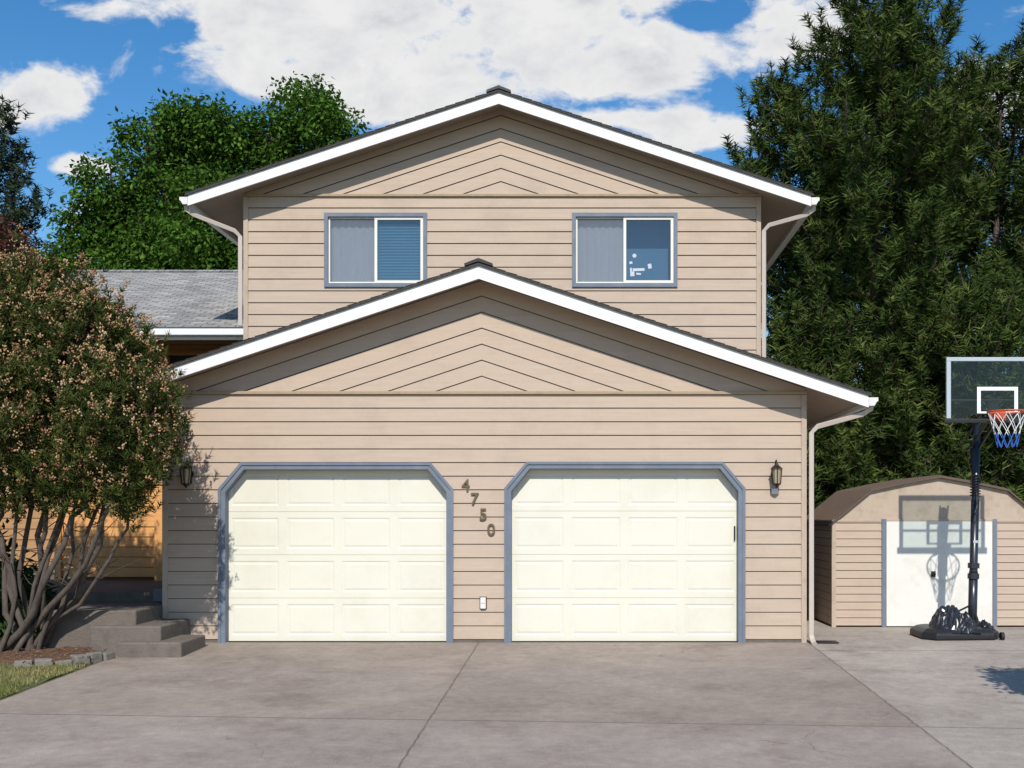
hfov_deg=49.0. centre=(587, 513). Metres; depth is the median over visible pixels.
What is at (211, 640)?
garage sill
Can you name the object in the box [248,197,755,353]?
front siding
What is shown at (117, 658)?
leaf litter
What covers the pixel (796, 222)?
roof eave board
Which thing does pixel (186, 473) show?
wall lantern
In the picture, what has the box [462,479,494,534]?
house number
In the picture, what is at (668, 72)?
sky
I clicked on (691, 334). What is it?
garage roof shingles
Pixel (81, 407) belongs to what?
mugo pine bush
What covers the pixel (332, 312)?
garage roof shingles
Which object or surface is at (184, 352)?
wing window trim
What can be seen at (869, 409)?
downspout
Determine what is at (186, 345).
wing front siding
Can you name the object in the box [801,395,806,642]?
garage corner
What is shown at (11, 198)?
pine tree
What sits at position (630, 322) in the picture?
garage roof rake board
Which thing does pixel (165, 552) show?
garage corner
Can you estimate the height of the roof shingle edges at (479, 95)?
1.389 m
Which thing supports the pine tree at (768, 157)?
on the ground at (48, 680)
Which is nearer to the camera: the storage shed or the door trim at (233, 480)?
the door trim at (233, 480)
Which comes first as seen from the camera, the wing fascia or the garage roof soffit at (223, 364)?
the garage roof soffit at (223, 364)
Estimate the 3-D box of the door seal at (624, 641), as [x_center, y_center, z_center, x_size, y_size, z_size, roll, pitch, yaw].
[0.467,1.613,14.108,2.830,0.013,0.030,0,0,0]
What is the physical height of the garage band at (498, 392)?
0.040 m
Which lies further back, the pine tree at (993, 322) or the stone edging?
the pine tree at (993, 322)
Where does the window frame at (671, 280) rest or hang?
attached to the window trim at (575, 215)
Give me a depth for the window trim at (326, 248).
16.05 m
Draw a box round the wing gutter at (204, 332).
[138,329,242,335]
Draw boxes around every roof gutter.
[179,197,237,245]
[761,197,819,278]
[807,397,877,430]
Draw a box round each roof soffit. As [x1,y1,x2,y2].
[153,279,479,386]
[194,104,500,238]
[500,105,806,268]
[622,326,858,425]
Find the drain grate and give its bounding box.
[816,640,838,642]
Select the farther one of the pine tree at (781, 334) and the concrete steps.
the pine tree at (781, 334)
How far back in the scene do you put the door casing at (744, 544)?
13.95 m
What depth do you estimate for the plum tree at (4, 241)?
21.06 m
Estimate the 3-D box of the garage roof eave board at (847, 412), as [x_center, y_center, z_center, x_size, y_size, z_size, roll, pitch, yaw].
[3.405,-1.367,18.315,0.023,0.139,9.370,0,0,0]
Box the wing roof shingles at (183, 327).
[81,272,242,328]
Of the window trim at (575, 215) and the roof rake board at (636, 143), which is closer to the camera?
the roof rake board at (636, 143)
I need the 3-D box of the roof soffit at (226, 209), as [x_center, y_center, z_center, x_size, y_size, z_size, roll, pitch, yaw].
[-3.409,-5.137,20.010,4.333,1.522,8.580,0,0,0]
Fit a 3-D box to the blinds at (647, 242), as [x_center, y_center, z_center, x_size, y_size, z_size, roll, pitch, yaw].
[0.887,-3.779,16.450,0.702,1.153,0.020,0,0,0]
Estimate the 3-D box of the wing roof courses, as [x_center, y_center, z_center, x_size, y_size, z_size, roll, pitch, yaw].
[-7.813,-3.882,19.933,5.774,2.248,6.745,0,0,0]
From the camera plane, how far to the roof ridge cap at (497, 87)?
15.65 m
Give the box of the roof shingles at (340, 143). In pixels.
[185,89,498,196]
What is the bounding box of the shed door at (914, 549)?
[886,521,991,625]
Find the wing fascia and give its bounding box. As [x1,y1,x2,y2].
[144,336,242,339]
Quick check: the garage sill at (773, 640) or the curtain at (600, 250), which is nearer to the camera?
the garage sill at (773, 640)
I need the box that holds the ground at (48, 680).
[0,663,96,700]
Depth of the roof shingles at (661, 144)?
15.66 m
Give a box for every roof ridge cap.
[464,258,493,267]
[486,85,510,92]
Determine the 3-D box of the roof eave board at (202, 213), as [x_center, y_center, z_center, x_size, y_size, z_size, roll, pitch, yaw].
[-5.588,-4.392,20.010,0.023,0.139,8.580,0,0,0]
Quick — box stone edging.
[14,652,114,666]
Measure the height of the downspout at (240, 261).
1.690 m
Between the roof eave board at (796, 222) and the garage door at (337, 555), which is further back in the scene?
the roof eave board at (796, 222)
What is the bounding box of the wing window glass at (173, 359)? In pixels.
[170,356,194,364]
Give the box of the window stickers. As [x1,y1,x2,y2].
[629,254,651,275]
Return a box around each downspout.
[184,205,242,326]
[762,206,815,356]
[809,406,873,643]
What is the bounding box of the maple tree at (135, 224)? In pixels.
[27,71,372,274]
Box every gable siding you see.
[167,280,804,390]
[245,109,756,193]
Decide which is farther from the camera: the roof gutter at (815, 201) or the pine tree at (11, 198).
the pine tree at (11, 198)
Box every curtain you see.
[331,219,373,281]
[578,219,622,281]
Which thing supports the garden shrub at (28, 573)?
on the mulch bed
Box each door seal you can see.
[229,641,445,641]
[512,641,736,641]
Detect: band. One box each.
[169,391,806,394]
[243,194,760,196]
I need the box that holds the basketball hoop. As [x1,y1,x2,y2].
[910,357,1023,639]
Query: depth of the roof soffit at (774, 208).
16.09 m
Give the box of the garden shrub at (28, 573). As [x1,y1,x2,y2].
[0,518,59,637]
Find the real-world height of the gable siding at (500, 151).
1.250 m
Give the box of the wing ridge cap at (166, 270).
[82,270,237,271]
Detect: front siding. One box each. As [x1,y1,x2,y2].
[0,340,242,571]
[168,395,800,638]
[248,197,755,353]
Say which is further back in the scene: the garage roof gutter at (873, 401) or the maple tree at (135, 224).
the maple tree at (135, 224)
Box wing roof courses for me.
[58,273,242,326]
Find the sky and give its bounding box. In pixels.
[0,0,1023,376]
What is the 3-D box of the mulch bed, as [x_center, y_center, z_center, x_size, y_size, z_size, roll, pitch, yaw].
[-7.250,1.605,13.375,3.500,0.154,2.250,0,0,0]
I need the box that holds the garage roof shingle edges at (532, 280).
[168,268,871,392]
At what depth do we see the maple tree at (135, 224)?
28.33 m
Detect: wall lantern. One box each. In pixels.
[180,459,193,487]
[771,459,782,487]
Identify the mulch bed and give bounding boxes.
[0,633,102,666]
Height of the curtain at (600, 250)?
1.103 m
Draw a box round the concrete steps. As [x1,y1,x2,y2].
[21,578,204,657]
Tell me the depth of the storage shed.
15.89 m
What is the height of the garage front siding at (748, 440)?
3.070 m
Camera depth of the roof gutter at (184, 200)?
16.18 m
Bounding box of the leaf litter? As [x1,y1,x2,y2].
[0,642,843,763]
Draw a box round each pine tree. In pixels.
[0,94,56,262]
[717,53,890,495]
[734,0,1023,505]
[766,285,904,514]
[830,94,1002,493]
[859,264,1023,501]
[902,18,1023,486]
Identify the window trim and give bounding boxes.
[163,350,211,364]
[324,213,426,286]
[572,213,677,286]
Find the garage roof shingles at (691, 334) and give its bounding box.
[478,263,871,396]
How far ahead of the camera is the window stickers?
16.09 m
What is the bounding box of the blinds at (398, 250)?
[378,221,419,279]
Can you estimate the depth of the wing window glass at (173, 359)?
17.62 m
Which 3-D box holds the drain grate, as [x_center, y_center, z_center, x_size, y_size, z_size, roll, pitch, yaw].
[2.990,1.606,13.990,0.260,0.012,0.220,0,0,0]
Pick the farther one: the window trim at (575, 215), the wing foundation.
the wing foundation
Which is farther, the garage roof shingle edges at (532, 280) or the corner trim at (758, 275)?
the corner trim at (758, 275)
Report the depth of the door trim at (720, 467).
13.96 m
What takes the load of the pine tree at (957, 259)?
on the ground at (48, 680)
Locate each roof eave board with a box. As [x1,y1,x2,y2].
[190,204,237,242]
[761,205,809,273]
[807,405,865,429]
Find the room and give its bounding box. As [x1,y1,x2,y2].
[378,220,419,278]
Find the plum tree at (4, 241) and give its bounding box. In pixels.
[0,212,56,285]
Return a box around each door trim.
[221,465,449,642]
[507,464,742,642]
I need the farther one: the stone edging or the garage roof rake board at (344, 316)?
the garage roof rake board at (344, 316)
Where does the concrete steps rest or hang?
on the ground at (48, 680)
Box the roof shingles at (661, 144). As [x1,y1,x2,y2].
[499,90,813,196]
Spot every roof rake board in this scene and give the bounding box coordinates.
[154,266,478,381]
[188,92,498,205]
[479,266,868,406]
[499,93,810,205]
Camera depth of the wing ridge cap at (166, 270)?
23.49 m
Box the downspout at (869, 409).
[809,406,873,643]
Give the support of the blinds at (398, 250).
attached to the window frame at (376, 219)
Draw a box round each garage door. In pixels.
[229,470,445,640]
[512,469,736,640]
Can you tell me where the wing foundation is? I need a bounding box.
[33,572,153,577]
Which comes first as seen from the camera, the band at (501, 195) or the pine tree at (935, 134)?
the band at (501, 195)
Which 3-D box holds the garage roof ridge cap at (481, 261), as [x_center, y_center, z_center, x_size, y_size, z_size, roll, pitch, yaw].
[-1.320,-3.045,14.825,0.340,0.100,2.530,0,0,0]
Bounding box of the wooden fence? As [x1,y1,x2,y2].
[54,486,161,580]
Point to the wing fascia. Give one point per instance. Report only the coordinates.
(205, 338)
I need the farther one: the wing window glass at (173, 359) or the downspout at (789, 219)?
the wing window glass at (173, 359)
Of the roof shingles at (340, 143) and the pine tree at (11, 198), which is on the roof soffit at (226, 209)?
the roof shingles at (340, 143)
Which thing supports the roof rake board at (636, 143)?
attached to the roof soffit at (774, 208)
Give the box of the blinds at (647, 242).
[626,220,670,279]
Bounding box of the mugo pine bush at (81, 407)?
[0,224,199,652]
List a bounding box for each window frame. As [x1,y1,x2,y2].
[329,217,422,282]
[576,217,673,282]
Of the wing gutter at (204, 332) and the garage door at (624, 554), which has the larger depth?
the wing gutter at (204, 332)
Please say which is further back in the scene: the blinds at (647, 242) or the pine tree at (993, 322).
the pine tree at (993, 322)
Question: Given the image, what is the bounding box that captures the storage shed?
[807,475,1023,626]
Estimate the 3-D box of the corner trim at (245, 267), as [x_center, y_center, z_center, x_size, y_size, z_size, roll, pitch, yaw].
[-4.902,-2.960,16.107,0.065,3.160,0.086,0,0,0]
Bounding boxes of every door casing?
[218,462,452,642]
[504,462,745,642]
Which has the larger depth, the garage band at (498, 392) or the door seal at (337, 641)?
the door seal at (337, 641)
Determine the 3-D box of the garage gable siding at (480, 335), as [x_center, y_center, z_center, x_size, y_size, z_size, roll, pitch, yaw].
[-1.283,-2.230,13.992,8.000,1.420,0.015,0,0,0]
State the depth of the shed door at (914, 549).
15.87 m
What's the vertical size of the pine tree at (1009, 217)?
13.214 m
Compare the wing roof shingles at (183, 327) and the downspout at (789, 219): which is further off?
the wing roof shingles at (183, 327)
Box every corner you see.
[162,402,167,618]
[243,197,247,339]
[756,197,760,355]
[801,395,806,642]
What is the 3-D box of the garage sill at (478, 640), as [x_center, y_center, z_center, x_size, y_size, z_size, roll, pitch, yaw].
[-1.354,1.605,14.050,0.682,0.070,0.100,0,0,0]
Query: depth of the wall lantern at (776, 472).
13.82 m
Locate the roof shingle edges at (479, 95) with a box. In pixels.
[185,94,811,192]
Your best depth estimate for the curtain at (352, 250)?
16.19 m
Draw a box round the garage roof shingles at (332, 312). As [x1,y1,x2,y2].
[155,263,478,372]
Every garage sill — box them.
[205,639,217,641]
[453,639,503,641]
[746,639,800,641]
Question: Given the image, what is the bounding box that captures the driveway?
[0,614,1023,767]
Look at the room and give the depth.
17.69 m

